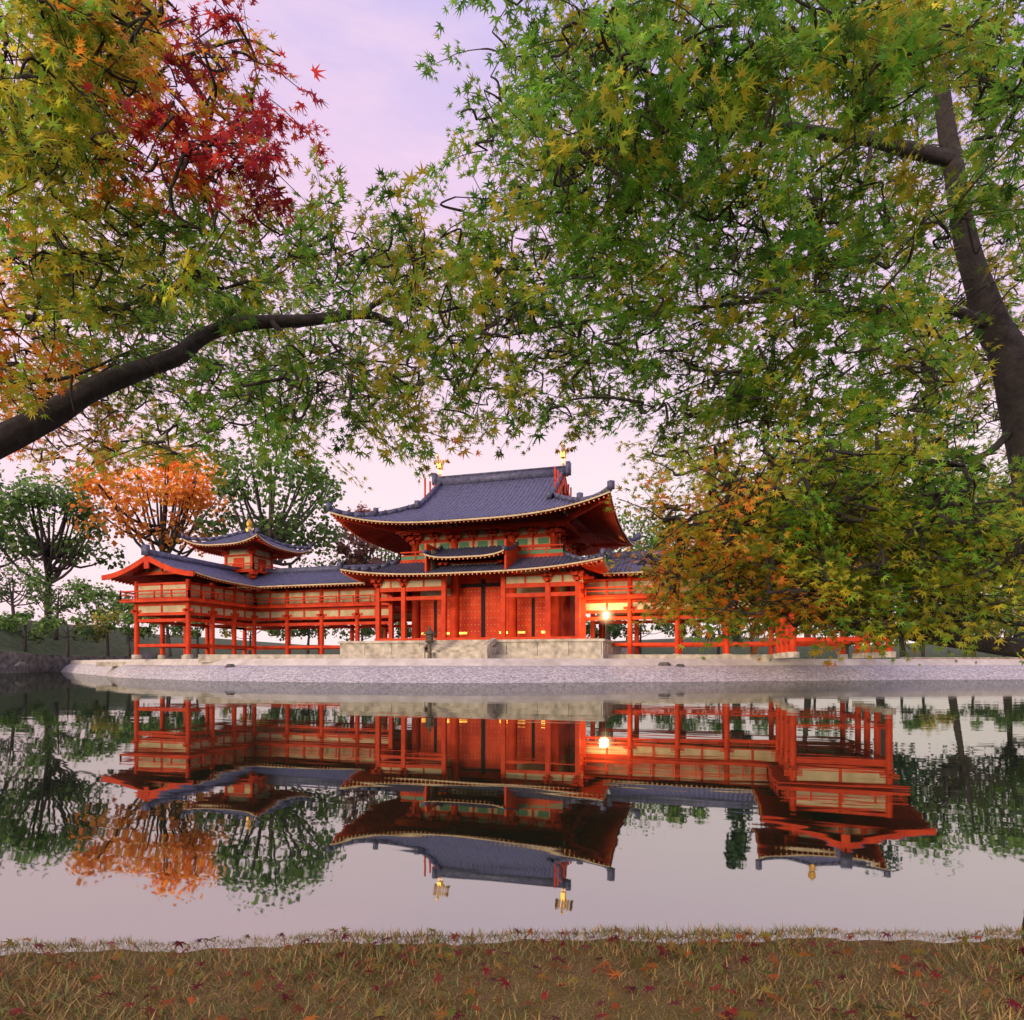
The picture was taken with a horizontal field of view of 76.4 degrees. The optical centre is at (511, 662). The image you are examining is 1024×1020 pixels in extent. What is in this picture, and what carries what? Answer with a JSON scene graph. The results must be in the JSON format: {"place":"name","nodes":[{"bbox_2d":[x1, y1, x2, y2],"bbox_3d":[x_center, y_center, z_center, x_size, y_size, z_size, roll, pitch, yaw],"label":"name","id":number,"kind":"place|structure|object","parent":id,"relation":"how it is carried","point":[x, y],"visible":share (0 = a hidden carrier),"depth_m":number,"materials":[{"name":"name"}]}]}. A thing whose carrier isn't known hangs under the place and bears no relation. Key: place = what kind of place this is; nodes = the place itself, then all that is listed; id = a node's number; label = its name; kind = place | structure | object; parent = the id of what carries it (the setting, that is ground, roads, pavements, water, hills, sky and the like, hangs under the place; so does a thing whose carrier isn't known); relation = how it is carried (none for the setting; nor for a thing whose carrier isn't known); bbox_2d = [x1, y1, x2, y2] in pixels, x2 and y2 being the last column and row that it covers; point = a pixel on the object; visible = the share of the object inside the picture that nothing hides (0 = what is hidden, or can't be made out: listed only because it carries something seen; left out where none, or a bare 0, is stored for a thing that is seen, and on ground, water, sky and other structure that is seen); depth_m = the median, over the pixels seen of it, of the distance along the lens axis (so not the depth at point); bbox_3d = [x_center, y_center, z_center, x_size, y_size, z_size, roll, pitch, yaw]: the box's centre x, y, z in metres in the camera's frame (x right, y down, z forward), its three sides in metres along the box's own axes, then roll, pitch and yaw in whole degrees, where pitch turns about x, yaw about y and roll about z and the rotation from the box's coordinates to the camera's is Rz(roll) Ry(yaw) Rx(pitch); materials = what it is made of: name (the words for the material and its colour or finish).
{"place":"outdoors","nodes":[
{"label":"outdoors","id":0,"kind":"place"},
{"bbox_2d":[0,617,133,655],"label":"bank slope","id":1,"kind":"structure","parent":0,"point":[12,642],"depth_m":81.00,"materials":[{"name":"green plant"}]},
{"bbox_2d":[101,534,411,658],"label":"wing","id":2,"kind":"structure","parent":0,"point":[210,621],"depth_m":49.28,"materials":[{"name":"red wood"}]},
{"bbox_2d":[118,536,364,590],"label":"roof edge trim","id":3,"kind":"structure","parent":2,"relation":"attached to","point":[261,588],"depth_m":49.28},
{"bbox_2d":[246,519,252,531],"bbox_3d":[-21.965,-11.450,54.363,0.600,1.100,0.571,0,0,16],"label":"roof finial","id":4,"kind":"object","parent":2,"relation":"attached to","point":[249,523],"visible":0.91,"depth_m":54.22,"materials":[{"name":"gold metal"}]},
{"bbox_2d":[106,527,393,590],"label":"left wing roof","id":5,"kind":"structure","parent":2,"relation":"attached to","point":[305,575],"depth_m":50.95,"materials":[{"name":"grey tile"}]},
{"bbox_2d":[113,536,411,603],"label":"roof eaves","id":6,"kind":"object","parent":2,"relation":"attached to","point":[259,545],"visible":0.2,"depth_m":51.36,"materials":[{"name":"red wood"}]},
{"bbox_2d":[330,466,635,658],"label":"hall","id":7,"kind":"structure","parent":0,"point":[560,616],"depth_m":44.70,"materials":[{"name":"red wood"}]},
{"bbox_2d":[330,493,631,591],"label":"roof eaves","id":8,"kind":"object","parent":7,"relation":"attached to","point":[578,526],"visible":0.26,"depth_m":51.97,"materials":[{"name":"red wood"}]},
{"bbox_2d":[332,494,633,632],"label":"gold trim","id":9,"kind":"structure","parent":7,"relation":"attached to","point":[484,557],"depth_m":42.65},
{"bbox_2d":[326,461,640,579],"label":"temple roof","id":10,"kind":"structure","parent":7,"relation":"attached to","point":[490,494],"depth_m":45.20,"materials":[{"name":"grey tile"}]},
{"bbox_2d":[401,537,566,559],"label":"wall panels","id":11,"kind":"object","parent":7,"relation":"attached to","point":[499,542],"depth_m":45.15,"materials":[{"name":"paint"}]},
{"bbox_2d":[422,443,573,634],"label":"gold ornaments","id":12,"kind":"object","parent":7,"relation":"attached to","point":[562,456],"visible":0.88,"depth_m":48.18},
{"bbox_2d":[0,427,1023,656],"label":"background trees","id":13,"kind":"object","parent":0,"point":[19,499],"visible":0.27,"depth_m":82.16,"materials":[{"name":"green plant"}]},
{"bbox_2d":[0,0,1023,668],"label":"maple","id":14,"kind":"object","parent":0,"point":[636,30],"depth_m":3.46,"materials":[{"name":"green plant"}]},
{"bbox_2d":[0,665,1023,955],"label":"pond water","id":15,"kind":"structure","parent":0,"point":[164,811],"depth_m":4.67,"materials":[{"name":"grey liquid"}]},
{"bbox_2d":[0,920,1023,1019],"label":"bank ground","id":16,"kind":"structure","parent":0,"point":[522,995],"depth_m":1.55,"materials":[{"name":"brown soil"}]},
{"bbox_2d":[0,925,1023,1019],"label":"fallen leaves","id":17,"kind":"object","parent":16,"relation":"on","point":[728,1011],"visible":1,"depth_m":1.57,"materials":[{"name":"red plant"}]},
{"bbox_2d":[0,0,1023,645],"label":"sky","id":18,"kind":"structure","parent":0,"point":[380,111],"materials":[{"name":"purple"}]},
{"bbox_2d":[60,664,1023,682],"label":"pebble shore","id":19,"kind":"structure","parent":0,"point":[458,674],"depth_m":37.36,"materials":[{"name":"grey gravel"}]},
{"bbox_2d":[70,658,1023,665],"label":"island ground","id":20,"kind":"structure","parent":0,"point":[460,662],"depth_m":39.58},
{"bbox_2d":[0,651,159,672],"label":"far bank","id":21,"kind":"structure","parent":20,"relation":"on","point":[39,662],"depth_m":69.33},
{"bbox_2d":[14,662,684,666],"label":"shore rocks","id":22,"kind":"object","parent":20,"relation":"on","point":[233,665],"visible":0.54,"depth_m":39.22,"materials":[{"name":"grey stone"}]},
{"bbox_2d":[423,625,435,657],"bbox_3d":[-5.093,-1.025,40.200,1.200,2.550,1.141,0,0,16],"label":"stone lantern","id":23,"kind":"object","parent":20,"relation":"on","point":[429,633],"visible":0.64,"depth_m":40.05,"materials":[{"name":"grey stone"}]},
{"bbox_2d":[96,654,769,665],"bbox_3d":[-2.524,0.125,45.891,59.260,1.250,13.534,0,0,6],"label":"stone foundation","id":24,"kind":"object","parent":20,"relation":"on","point":[219,657],"visible":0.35,"depth_m":40.95,"materials":[{"name":"stone"}]},
{"bbox_2d":[603,617,608,638],"bbox_3d":[6.157,-1.646,42.600,0.300,2.592,0.300,0,0,16],"label":"floodlight post","id":25,"kind":"object","parent":20,"relation":"on","point":[606,619],"visible":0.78,"depth_m":42.56,"materials":[{"name":"grey metal"}]},
{"bbox_2d":[900,657,1021,658],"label":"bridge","id":26,"kind":"structure","parent":20,"relation":"on","point":[961,658],"depth_m":74.21,"materials":[{"name":"red wood"}]},
{"bbox_2d":[139,634,1009,658],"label":"hillside","id":27,"kind":"structure","parent":0,"point":[930,651],"depth_m":111.77,"materials":[{"name":"green plant"}]},
{"bbox_2d":[583,513,907,658],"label":"wing","id":28,"kind":"structure","parent":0,"point":[785,645],"depth_m":43.07,"materials":[{"name":"red wood"}]},
{"bbox_2d":[603,495,823,572],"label":"right wing roof","id":29,"kind":"structure","parent":28,"relation":"attached to","point":[622,557],"depth_m":44.76,"materials":[{"name":"grey tile"}]},
{"bbox_2d":[603,537,889,578],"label":"roof eaves","id":30,"kind":"object","parent":28,"relation":"attached to","point":[622,576],"visible":0.02,"depth_m":47.37,"materials":[{"name":"red wood"}]}
]}

